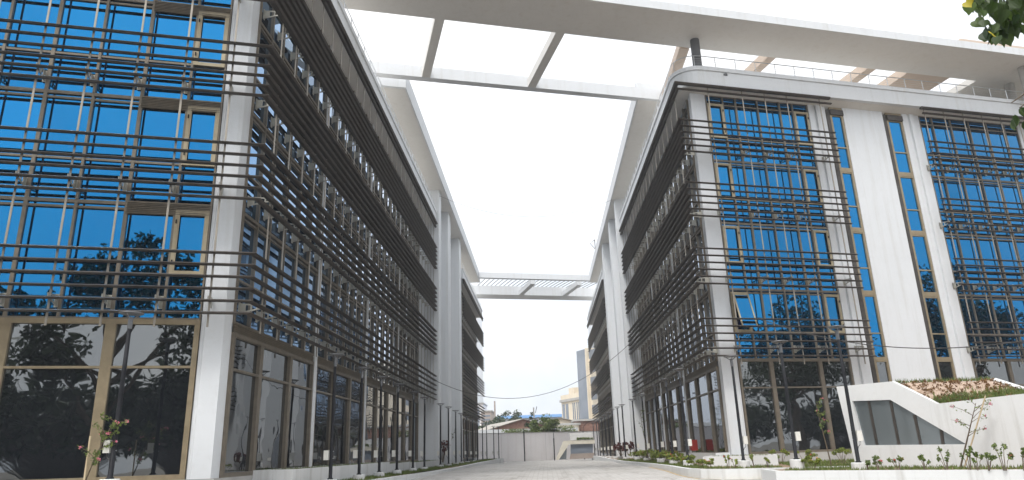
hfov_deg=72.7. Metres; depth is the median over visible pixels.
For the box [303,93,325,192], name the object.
window
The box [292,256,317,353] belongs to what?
window
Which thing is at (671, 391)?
ground floor window
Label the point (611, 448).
lamp post
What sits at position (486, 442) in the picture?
lamp post
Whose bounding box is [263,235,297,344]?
window
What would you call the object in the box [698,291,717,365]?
window
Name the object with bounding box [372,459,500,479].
kerb wall
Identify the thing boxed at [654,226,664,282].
window
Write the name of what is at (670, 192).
window
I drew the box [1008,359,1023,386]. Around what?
ground floor window
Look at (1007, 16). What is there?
overhanging tree
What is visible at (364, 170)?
window
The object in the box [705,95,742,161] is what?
window
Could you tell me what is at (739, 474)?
kerb wall
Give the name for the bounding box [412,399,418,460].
ground floor window
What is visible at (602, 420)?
ground floor window
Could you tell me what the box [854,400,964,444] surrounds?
window
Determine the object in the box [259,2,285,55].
window
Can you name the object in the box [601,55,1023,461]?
office building
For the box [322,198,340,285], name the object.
window
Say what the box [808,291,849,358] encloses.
window
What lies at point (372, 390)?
ground floor window
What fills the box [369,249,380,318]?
window
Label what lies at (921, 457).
flowering plant
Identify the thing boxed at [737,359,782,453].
ground floor window
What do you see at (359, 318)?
window
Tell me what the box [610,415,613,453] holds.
ground floor window
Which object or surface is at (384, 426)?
ground floor window
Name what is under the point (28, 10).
window
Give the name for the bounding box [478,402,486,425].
apartment building
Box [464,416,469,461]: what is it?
lamp post
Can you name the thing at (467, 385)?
window
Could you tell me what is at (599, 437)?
lamp post
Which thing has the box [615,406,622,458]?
lamp post
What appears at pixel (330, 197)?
window
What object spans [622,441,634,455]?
croton bush
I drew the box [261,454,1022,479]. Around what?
grass
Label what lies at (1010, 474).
kerb wall
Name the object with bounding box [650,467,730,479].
kerb marking
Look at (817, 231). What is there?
casement window
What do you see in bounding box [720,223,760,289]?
window
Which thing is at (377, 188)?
window
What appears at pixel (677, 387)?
ground floor window
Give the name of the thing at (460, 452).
lamp post
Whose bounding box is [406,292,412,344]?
window
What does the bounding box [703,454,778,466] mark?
planter
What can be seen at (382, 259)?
window
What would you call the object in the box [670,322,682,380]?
window
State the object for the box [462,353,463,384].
window
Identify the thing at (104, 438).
sapling
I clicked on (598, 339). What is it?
office building
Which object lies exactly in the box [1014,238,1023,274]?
window
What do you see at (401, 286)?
window
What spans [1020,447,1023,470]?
flowering plant
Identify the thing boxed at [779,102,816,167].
window
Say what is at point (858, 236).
window
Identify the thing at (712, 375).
ground floor window
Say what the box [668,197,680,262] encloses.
window
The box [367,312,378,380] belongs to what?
window
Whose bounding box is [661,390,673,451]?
ground floor window
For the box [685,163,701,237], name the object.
window
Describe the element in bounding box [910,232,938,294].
window
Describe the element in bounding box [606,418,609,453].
ground floor window
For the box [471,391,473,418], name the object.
window
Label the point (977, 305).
window
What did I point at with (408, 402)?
ground floor window
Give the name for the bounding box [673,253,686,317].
window
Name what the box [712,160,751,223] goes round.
window
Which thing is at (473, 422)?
ground floor window
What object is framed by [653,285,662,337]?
window
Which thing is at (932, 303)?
window
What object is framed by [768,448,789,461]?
shrub
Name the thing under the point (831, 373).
ground floor window
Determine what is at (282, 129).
window
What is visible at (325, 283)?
window
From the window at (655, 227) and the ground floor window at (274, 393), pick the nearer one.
the ground floor window at (274, 393)
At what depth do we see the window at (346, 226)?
35.60 m
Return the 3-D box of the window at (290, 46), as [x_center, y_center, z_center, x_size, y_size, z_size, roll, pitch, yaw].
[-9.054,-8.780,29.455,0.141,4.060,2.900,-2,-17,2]
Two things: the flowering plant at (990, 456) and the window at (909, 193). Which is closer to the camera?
the flowering plant at (990, 456)
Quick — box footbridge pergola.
[471,272,595,300]
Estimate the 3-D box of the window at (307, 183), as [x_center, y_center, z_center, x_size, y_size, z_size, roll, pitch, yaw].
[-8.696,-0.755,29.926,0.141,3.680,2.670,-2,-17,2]
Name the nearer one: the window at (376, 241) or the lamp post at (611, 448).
the window at (376, 241)
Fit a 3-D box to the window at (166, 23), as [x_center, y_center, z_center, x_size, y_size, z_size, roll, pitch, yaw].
[-11.078,-6.379,23.826,2.500,3.680,0.110,2,-17,-13]
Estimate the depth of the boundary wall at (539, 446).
108.02 m
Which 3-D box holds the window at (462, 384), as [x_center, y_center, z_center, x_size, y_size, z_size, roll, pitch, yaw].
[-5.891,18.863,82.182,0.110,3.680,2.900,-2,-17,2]
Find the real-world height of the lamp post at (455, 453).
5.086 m
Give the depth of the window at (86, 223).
21.13 m
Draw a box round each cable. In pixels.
[437,342,630,398]
[761,319,1023,348]
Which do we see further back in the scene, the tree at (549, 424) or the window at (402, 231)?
the tree at (549, 424)
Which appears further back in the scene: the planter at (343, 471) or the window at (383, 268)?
the window at (383, 268)
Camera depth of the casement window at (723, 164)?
38.63 m
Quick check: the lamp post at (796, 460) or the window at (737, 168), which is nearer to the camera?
the lamp post at (796, 460)
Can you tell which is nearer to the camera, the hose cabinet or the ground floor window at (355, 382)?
the ground floor window at (355, 382)
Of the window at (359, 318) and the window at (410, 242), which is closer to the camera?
the window at (359, 318)
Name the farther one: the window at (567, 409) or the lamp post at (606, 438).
the window at (567, 409)
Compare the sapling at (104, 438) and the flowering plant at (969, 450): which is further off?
the flowering plant at (969, 450)
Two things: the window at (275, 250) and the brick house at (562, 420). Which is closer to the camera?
the window at (275, 250)
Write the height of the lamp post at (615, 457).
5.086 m
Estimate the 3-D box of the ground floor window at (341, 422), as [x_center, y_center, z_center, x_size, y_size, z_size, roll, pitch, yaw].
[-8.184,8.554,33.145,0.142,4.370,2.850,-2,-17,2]
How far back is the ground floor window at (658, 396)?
53.12 m
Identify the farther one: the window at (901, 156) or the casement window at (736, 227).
the window at (901, 156)
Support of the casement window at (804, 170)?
in the office building at (877, 214)
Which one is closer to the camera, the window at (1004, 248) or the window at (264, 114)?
the window at (264, 114)
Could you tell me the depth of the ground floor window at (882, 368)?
37.49 m
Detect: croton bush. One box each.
[441,440,449,461]
[613,442,628,455]
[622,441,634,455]
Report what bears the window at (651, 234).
in the office building at (877, 214)
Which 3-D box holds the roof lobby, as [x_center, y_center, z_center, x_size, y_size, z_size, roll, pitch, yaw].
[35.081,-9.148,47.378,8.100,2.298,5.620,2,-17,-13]
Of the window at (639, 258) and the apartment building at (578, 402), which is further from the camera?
the apartment building at (578, 402)
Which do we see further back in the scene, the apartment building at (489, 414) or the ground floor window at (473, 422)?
the apartment building at (489, 414)
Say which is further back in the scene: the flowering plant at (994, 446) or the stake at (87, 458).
the flowering plant at (994, 446)
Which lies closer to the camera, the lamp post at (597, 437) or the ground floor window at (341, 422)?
the ground floor window at (341, 422)
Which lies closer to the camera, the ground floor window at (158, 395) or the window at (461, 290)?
the ground floor window at (158, 395)
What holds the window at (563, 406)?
in the apartment building at (578, 402)
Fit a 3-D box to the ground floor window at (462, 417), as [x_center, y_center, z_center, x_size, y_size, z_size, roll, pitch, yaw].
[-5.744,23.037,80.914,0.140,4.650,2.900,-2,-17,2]
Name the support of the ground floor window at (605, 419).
in the office building at (598, 339)
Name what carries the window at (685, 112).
in the office building at (877, 214)
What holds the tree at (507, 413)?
on the ground
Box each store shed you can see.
[478,427,577,432]
[557,423,580,430]
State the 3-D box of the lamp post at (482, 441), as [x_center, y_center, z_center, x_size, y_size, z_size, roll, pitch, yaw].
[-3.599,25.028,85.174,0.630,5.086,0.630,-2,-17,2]
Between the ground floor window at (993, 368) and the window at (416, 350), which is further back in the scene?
the window at (416, 350)
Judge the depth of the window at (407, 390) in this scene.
50.78 m
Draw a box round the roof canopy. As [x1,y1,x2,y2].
[341,0,1023,282]
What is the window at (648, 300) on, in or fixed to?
in the office building at (877, 214)
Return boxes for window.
[0,0,61,90]
[0,87,45,197]
[0,197,25,316]
[0,317,5,348]
[0,317,111,479]
[4,198,126,318]
[26,91,140,202]
[46,0,154,97]
[89,319,200,479]
[111,206,211,319]
[127,98,222,207]
[142,4,231,104]
[159,0,232,10]
[169,210,209,273]
[181,106,219,166]
[193,11,229,67]
[219,332,262,477]
[232,213,270,332]
[242,113,276,233]
[251,22,283,139]
[254,343,291,469]
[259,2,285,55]
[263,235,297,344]
[271,142,302,253]
[277,57,307,168]
[284,1,312,89]
[285,354,313,468]
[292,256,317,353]
[298,171,322,270]
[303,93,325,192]
[308,14,329,118]
[312,363,333,466]
[318,275,337,362]
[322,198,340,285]
[326,125,343,213]
[329,55,346,145]
[333,370,350,464]
[335,287,353,369]
[338,215,355,298]
[341,147,358,230]
[344,78,360,167]
[348,376,364,464]
[351,300,366,374]
[354,232,368,308]
[356,170,369,245]
[359,104,371,184]
[364,382,377,462]
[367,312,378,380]
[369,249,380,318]
[371,190,381,259]
[373,128,383,202]
[376,386,387,461]
[378,319,388,384]
[379,261,390,325]
[381,204,391,270]
[382,147,392,217]
[387,390,396,462]
[388,327,397,388]
[389,272,398,332]
[391,219,399,279]
[392,173,399,229]
[398,335,405,391]
[398,394,404,461]
[399,283,406,339]
[400,233,406,289]
[401,185,407,239]
[404,397,411,461]
[405,341,412,394]
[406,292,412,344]
[407,197,413,250]
[407,242,413,296]
[412,346,418,396]
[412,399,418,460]
[413,252,419,301]
[413,298,418,349]
[414,203,419,259]
[461,290,462,323]
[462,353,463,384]
[462,384,463,415]
[462,417,464,458]
[464,418,466,458]
[466,358,468,388]
[467,419,469,458]
[468,390,470,418]
[470,420,471,457]
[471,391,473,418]
[473,422,474,457]
[474,422,476,457]
[476,423,478,456]
[559,448,566,459]
[562,404,565,418]
[566,404,568,418]
[571,444,592,453]
[599,422,601,452]
[602,420,604,452]
[603,420,605,452]
[605,419,608,453]
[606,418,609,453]
[609,416,611,453]
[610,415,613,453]
[632,223,637,271]
[634,266,641,311]
[637,243,642,263]
[638,257,645,304]
[638,308,645,352]
[639,202,646,254]
[641,350,647,395]
[642,301,649,348]
[643,249,650,298]
[644,190,653,243]
[645,398,653,449]
[646,346,653,393]
[647,294,655,343]
[649,183,659,232]
[649,237,657,289]
[650,396,658,450]
[651,340,659,390]
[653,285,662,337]
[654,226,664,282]
[655,164,665,223]
[656,393,665,450]
[657,334,667,387]
[658,275,669,332]
[660,216,670,273]
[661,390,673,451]
[662,143,674,208]
[663,327,674,384]
[665,265,676,325]
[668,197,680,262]
[668,386,681,451]
[669,124,684,195]
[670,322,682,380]
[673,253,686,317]
[675,180,690,251]
[675,382,689,452]
[678,99,694,177]
[679,311,693,376]
[681,238,697,309]
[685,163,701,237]
[685,377,701,452]
[687,301,705,370]
[692,226,709,299]
[694,371,714,452]
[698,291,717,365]
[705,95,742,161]
[706,366,727,452]
[707,103,726,137]
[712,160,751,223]
[714,162,734,198]
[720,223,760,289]
[722,225,742,261]
[728,289,769,358]
[730,292,752,331]
[735,98,788,165]
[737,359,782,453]
[744,162,797,226]
[752,224,807,290]
[761,290,818,358]
[771,359,833,452]
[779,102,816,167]
[789,166,827,227]
[794,111,812,144]
[798,227,838,291]
[803,169,823,204]
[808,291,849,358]
[813,230,833,265]
[820,359,854,450]
[823,294,844,332]
[828,107,852,169]
[840,169,863,229]
[850,229,875,292]
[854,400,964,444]
[862,293,887,358]
[874,359,891,382]
[884,113,912,174]
[898,174,925,232]
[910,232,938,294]
[918,116,962,177]
[922,294,952,358]
[931,176,976,235]
[936,359,956,380]
[944,234,990,295]
[949,119,999,180]
[957,295,1004,358]
[964,179,1013,237]
[971,359,1013,382]
[977,236,1023,296]
[985,122,1023,182]
[991,296,1023,358]
[1000,181,1023,237]
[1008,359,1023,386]
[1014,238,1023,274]
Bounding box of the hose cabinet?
[689,440,697,452]
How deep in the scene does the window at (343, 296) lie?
34.64 m
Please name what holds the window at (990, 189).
in the office building at (877, 214)
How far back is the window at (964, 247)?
41.00 m
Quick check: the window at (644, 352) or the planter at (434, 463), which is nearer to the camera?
the planter at (434, 463)
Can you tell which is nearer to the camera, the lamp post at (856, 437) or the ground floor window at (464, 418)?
the lamp post at (856, 437)
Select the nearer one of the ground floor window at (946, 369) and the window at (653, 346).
the ground floor window at (946, 369)
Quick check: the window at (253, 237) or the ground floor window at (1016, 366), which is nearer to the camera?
the window at (253, 237)
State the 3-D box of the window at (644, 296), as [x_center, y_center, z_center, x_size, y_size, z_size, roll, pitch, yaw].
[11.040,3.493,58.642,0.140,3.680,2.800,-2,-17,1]
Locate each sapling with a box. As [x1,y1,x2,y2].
[77,412,129,479]
[636,410,647,454]
[815,397,831,465]
[950,398,991,467]
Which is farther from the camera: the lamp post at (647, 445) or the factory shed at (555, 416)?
the factory shed at (555, 416)
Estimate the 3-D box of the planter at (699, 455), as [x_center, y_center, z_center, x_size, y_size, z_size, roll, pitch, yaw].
[10.758,14.634,45.923,0.700,1.220,24.717,-2,-17,1]
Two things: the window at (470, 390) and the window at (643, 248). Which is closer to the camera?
the window at (643, 248)
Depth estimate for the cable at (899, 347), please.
29.75 m
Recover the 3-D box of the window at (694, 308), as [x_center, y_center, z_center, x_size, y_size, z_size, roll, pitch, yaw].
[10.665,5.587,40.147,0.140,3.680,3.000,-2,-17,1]
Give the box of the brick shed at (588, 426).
[571,419,599,430]
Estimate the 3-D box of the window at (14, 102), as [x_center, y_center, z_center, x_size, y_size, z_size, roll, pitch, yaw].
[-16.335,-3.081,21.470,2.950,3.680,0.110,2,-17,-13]
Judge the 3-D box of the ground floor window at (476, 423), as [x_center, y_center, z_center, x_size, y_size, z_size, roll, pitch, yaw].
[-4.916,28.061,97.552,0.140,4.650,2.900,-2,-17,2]
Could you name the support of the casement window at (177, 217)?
in the office building at (237, 203)
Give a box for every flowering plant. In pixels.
[704,458,713,467]
[723,455,729,467]
[749,453,754,467]
[763,457,770,467]
[865,460,870,469]
[872,455,882,469]
[886,455,904,469]
[917,454,930,469]
[936,446,949,469]
[959,446,973,469]
[967,452,983,469]
[984,452,997,470]
[991,443,1014,470]
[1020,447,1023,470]
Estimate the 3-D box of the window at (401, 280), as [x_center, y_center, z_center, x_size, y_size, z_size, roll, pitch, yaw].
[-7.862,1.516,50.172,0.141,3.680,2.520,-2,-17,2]
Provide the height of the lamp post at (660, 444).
5.086 m
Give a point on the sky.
(531, 155)
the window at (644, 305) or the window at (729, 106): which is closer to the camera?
the window at (729, 106)
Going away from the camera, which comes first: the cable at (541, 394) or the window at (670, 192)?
the window at (670, 192)
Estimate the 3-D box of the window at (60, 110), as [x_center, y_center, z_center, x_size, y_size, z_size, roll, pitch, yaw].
[-13.542,-2.966,22.141,2.800,3.680,0.110,2,-17,-13]
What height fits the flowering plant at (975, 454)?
0.537 m
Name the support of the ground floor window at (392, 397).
in the office building at (237, 203)
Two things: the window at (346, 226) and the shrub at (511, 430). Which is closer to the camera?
the window at (346, 226)
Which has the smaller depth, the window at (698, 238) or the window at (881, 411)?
the window at (881, 411)
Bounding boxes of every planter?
[252,462,389,479]
[389,462,409,472]
[410,460,441,468]
[642,452,729,463]
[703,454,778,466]
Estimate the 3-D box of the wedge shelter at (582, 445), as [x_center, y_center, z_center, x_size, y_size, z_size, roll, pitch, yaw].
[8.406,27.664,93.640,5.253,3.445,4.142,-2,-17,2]
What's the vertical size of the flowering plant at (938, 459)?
0.693 m
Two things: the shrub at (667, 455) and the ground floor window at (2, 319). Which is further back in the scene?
the shrub at (667, 455)
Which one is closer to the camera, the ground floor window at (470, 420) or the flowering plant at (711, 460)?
the flowering plant at (711, 460)
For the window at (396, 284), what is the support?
in the office building at (237, 203)
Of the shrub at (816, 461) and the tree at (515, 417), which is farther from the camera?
the tree at (515, 417)
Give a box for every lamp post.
[100,311,143,479]
[323,353,343,479]
[353,367,368,479]
[374,376,387,476]
[392,383,402,473]
[408,391,417,470]
[420,397,429,468]
[437,403,443,466]
[445,406,451,465]
[452,410,458,463]
[458,413,463,462]
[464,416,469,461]
[470,419,473,460]
[475,421,479,459]
[480,423,483,459]
[485,425,487,458]
[492,427,494,458]
[496,426,499,455]
[523,417,539,460]
[553,428,555,459]
[593,424,596,455]
[594,421,599,455]
[596,419,601,456]
[599,417,605,456]
[602,415,608,456]
[605,412,612,457]
[609,409,617,458]
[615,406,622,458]
[619,404,628,458]
[628,399,639,459]
[638,394,650,460]
[649,385,664,462]
[661,378,677,463]
[672,368,692,465]
[724,355,749,467]
[771,340,804,468]
[826,325,866,469]
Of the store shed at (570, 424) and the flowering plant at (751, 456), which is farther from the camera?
the store shed at (570, 424)
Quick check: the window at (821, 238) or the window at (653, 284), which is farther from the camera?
the window at (653, 284)
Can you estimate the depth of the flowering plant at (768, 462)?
26.70 m
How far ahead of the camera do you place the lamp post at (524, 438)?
106.64 m
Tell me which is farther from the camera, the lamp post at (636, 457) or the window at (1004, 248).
the lamp post at (636, 457)
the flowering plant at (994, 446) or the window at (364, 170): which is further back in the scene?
the window at (364, 170)
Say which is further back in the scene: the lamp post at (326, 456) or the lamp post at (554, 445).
the lamp post at (554, 445)
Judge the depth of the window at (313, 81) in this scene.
31.72 m
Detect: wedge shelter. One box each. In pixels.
[556,432,594,459]
[836,376,1023,466]
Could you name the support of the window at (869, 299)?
in the office building at (877, 214)
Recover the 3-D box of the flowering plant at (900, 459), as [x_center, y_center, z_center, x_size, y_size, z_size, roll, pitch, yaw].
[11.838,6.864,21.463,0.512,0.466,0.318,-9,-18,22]
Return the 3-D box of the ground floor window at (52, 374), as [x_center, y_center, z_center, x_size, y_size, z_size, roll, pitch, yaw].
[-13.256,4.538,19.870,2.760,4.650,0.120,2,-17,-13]
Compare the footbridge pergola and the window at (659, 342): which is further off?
the footbridge pergola
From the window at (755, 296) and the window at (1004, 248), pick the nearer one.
the window at (755, 296)
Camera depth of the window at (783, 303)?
37.05 m
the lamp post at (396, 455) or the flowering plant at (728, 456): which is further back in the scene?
the lamp post at (396, 455)
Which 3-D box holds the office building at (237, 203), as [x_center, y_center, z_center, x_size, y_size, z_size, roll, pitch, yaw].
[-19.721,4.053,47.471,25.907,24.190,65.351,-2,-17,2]
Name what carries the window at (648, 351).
in the office building at (877, 214)
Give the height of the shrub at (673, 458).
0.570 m
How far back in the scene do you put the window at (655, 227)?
51.39 m
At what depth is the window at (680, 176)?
43.06 m
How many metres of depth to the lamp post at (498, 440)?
96.51 m
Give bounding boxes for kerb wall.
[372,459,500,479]
[592,456,844,479]
[761,469,1023,479]
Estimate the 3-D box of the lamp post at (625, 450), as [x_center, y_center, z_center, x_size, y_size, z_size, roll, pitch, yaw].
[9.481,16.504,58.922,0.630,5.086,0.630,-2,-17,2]
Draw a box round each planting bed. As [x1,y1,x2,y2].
[369,460,470,478]
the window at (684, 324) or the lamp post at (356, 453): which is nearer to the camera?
the lamp post at (356, 453)
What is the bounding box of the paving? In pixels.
[412,459,761,479]
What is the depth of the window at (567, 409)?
169.78 m
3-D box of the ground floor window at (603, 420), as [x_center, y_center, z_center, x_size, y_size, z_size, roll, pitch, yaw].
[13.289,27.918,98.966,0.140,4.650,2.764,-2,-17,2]
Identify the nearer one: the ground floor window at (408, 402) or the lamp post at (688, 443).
the lamp post at (688, 443)
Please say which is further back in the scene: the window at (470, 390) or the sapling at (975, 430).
the window at (470, 390)
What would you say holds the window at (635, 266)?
in the office building at (877, 214)
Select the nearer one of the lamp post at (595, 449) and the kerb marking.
the kerb marking
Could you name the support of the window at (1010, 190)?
in the office building at (877, 214)
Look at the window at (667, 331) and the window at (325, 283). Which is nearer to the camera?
the window at (325, 283)
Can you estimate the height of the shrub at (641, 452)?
0.848 m
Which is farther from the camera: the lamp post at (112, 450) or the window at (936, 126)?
the window at (936, 126)
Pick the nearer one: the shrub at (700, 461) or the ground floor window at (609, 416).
the shrub at (700, 461)
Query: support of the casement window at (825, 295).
in the office building at (877, 214)
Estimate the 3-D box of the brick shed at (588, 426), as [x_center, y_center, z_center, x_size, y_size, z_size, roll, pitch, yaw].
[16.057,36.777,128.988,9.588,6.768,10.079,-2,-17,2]
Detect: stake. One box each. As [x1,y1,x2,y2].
[83,436,90,479]
[964,396,985,467]
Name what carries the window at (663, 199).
in the office building at (877, 214)
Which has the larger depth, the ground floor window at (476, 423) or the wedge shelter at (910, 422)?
the ground floor window at (476, 423)
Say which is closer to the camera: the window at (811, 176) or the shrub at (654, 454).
the window at (811, 176)
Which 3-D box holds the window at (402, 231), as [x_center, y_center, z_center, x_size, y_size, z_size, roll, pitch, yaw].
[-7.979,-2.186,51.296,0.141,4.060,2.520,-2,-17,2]
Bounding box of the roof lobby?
[1004,65,1023,99]
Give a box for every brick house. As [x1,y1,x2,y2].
[478,418,542,429]
[541,417,571,422]
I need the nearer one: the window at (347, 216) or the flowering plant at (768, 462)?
the flowering plant at (768, 462)
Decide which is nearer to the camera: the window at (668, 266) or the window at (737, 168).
the window at (737, 168)
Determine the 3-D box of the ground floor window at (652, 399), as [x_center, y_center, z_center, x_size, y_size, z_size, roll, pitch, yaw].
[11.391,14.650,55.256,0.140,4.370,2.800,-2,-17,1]
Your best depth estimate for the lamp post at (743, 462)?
29.13 m
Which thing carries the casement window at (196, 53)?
in the office building at (237, 203)
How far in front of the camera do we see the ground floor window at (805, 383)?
35.78 m
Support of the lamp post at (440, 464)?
on the planting bed at (432, 470)
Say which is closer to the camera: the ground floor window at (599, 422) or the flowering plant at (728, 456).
the flowering plant at (728, 456)
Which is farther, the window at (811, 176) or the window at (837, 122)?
the window at (837, 122)
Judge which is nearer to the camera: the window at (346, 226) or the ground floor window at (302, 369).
the ground floor window at (302, 369)
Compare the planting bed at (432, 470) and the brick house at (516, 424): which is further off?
the brick house at (516, 424)
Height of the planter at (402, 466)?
1.150 m
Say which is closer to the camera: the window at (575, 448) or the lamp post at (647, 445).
the lamp post at (647, 445)
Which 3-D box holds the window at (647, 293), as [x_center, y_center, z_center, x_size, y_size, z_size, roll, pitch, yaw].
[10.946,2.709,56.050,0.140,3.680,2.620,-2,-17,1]
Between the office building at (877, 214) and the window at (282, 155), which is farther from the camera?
the office building at (877, 214)
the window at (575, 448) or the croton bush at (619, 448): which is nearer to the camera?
the croton bush at (619, 448)
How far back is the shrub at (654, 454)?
42.31 m
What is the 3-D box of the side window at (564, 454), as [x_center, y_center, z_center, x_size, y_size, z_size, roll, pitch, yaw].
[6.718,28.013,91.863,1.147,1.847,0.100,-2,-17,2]
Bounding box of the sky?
[345,0,1023,416]
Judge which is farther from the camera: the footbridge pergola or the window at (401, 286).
the footbridge pergola
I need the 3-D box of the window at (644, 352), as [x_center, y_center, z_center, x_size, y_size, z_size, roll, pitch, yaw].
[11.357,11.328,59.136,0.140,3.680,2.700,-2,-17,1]
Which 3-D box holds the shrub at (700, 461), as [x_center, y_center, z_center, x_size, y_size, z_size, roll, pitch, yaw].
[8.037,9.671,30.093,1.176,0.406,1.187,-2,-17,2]
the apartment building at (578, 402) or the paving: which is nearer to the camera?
the paving
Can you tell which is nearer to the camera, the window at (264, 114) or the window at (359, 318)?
the window at (264, 114)
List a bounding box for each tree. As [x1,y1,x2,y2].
[484,409,521,424]
[495,415,521,421]
[524,412,537,431]
[529,414,559,431]
[962,0,1023,129]
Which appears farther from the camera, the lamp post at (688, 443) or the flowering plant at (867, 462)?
the lamp post at (688, 443)
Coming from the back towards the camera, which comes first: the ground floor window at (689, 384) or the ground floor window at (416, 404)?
the ground floor window at (416, 404)
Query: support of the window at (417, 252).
in the office building at (237, 203)
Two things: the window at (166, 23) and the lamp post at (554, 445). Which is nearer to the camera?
the window at (166, 23)
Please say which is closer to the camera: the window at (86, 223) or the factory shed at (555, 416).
the window at (86, 223)
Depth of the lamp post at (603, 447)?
80.33 m
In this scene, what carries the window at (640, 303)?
in the office building at (877, 214)
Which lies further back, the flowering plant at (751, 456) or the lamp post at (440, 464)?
the lamp post at (440, 464)
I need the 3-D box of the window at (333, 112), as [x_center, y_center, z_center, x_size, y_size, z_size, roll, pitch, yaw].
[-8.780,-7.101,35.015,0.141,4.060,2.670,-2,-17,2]
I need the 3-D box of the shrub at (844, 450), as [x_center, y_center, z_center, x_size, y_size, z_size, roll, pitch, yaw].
[14.121,9.231,29.813,0.603,0.712,1.027,6,-18,-24]
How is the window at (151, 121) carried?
in the office building at (237, 203)
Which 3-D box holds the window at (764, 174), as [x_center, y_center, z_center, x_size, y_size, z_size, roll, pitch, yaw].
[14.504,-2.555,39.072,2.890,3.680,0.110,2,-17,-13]
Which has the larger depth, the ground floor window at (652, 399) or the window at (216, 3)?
the ground floor window at (652, 399)
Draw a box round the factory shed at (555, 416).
[498,414,561,422]
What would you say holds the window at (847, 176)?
in the office building at (877, 214)
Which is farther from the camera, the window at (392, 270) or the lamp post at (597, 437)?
the lamp post at (597, 437)
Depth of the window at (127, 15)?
23.25 m
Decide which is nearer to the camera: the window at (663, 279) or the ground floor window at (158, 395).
the ground floor window at (158, 395)
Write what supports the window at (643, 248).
in the office building at (877, 214)
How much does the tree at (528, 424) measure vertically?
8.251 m
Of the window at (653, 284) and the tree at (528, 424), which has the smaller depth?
the window at (653, 284)
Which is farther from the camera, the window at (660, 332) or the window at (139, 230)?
the window at (660, 332)
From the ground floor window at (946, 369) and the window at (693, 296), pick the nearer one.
the ground floor window at (946, 369)
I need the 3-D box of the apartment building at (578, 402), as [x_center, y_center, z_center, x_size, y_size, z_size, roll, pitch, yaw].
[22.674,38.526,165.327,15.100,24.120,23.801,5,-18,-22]
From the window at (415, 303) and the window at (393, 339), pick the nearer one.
the window at (393, 339)
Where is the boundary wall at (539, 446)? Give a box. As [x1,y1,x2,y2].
[478,431,601,461]
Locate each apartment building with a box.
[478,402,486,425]
[481,410,493,426]
[559,348,598,419]
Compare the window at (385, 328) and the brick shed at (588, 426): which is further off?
the brick shed at (588, 426)
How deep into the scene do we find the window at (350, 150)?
37.35 m
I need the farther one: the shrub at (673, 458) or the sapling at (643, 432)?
the sapling at (643, 432)
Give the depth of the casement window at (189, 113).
23.06 m
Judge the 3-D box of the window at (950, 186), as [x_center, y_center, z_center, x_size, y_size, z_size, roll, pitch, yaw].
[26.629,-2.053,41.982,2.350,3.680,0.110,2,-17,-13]
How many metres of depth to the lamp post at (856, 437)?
23.76 m
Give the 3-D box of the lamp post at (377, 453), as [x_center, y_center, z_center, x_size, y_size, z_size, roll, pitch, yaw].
[-6.120,8.903,32.295,0.630,5.086,0.630,-2,-17,2]
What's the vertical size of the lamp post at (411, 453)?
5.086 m
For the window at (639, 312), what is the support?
in the office building at (877, 214)
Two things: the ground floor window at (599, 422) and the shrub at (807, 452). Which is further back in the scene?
the ground floor window at (599, 422)
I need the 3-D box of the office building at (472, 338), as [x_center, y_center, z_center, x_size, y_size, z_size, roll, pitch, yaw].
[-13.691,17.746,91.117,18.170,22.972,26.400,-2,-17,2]
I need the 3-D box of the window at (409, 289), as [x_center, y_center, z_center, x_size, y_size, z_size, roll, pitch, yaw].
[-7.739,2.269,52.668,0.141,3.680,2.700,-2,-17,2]
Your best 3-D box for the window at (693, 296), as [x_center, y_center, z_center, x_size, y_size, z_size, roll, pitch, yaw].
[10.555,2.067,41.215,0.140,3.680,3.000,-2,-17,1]
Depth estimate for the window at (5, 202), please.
20.94 m
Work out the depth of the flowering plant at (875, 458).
21.82 m
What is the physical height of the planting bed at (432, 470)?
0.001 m
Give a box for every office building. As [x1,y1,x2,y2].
[0,0,462,479]
[461,264,485,460]
[587,264,614,455]
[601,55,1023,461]
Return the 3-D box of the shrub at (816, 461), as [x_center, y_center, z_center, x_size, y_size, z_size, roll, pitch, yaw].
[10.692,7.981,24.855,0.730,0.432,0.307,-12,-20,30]
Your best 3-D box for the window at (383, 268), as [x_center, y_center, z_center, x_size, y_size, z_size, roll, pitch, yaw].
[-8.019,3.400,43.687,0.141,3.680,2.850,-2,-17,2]
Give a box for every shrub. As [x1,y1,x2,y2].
[501,427,529,432]
[551,425,578,431]
[629,449,651,457]
[635,449,667,460]
[650,450,678,459]
[656,452,683,461]
[668,454,695,463]
[685,459,711,467]
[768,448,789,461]
[797,449,817,460]
[801,457,821,468]
[831,448,851,462]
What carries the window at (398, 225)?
in the office building at (237, 203)
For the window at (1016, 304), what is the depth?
40.53 m
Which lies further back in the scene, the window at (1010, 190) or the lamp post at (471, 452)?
the lamp post at (471, 452)
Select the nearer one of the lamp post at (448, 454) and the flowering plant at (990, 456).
the flowering plant at (990, 456)
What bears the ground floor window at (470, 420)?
in the office building at (472, 338)
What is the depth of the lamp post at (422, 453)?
44.14 m
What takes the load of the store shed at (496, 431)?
on the ground
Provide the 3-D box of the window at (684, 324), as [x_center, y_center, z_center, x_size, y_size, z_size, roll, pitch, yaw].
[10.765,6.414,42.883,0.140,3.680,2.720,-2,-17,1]
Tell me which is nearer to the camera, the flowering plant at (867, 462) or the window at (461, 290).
the flowering plant at (867, 462)
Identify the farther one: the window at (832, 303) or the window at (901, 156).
the window at (901, 156)
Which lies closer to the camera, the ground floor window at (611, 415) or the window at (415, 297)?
the window at (415, 297)

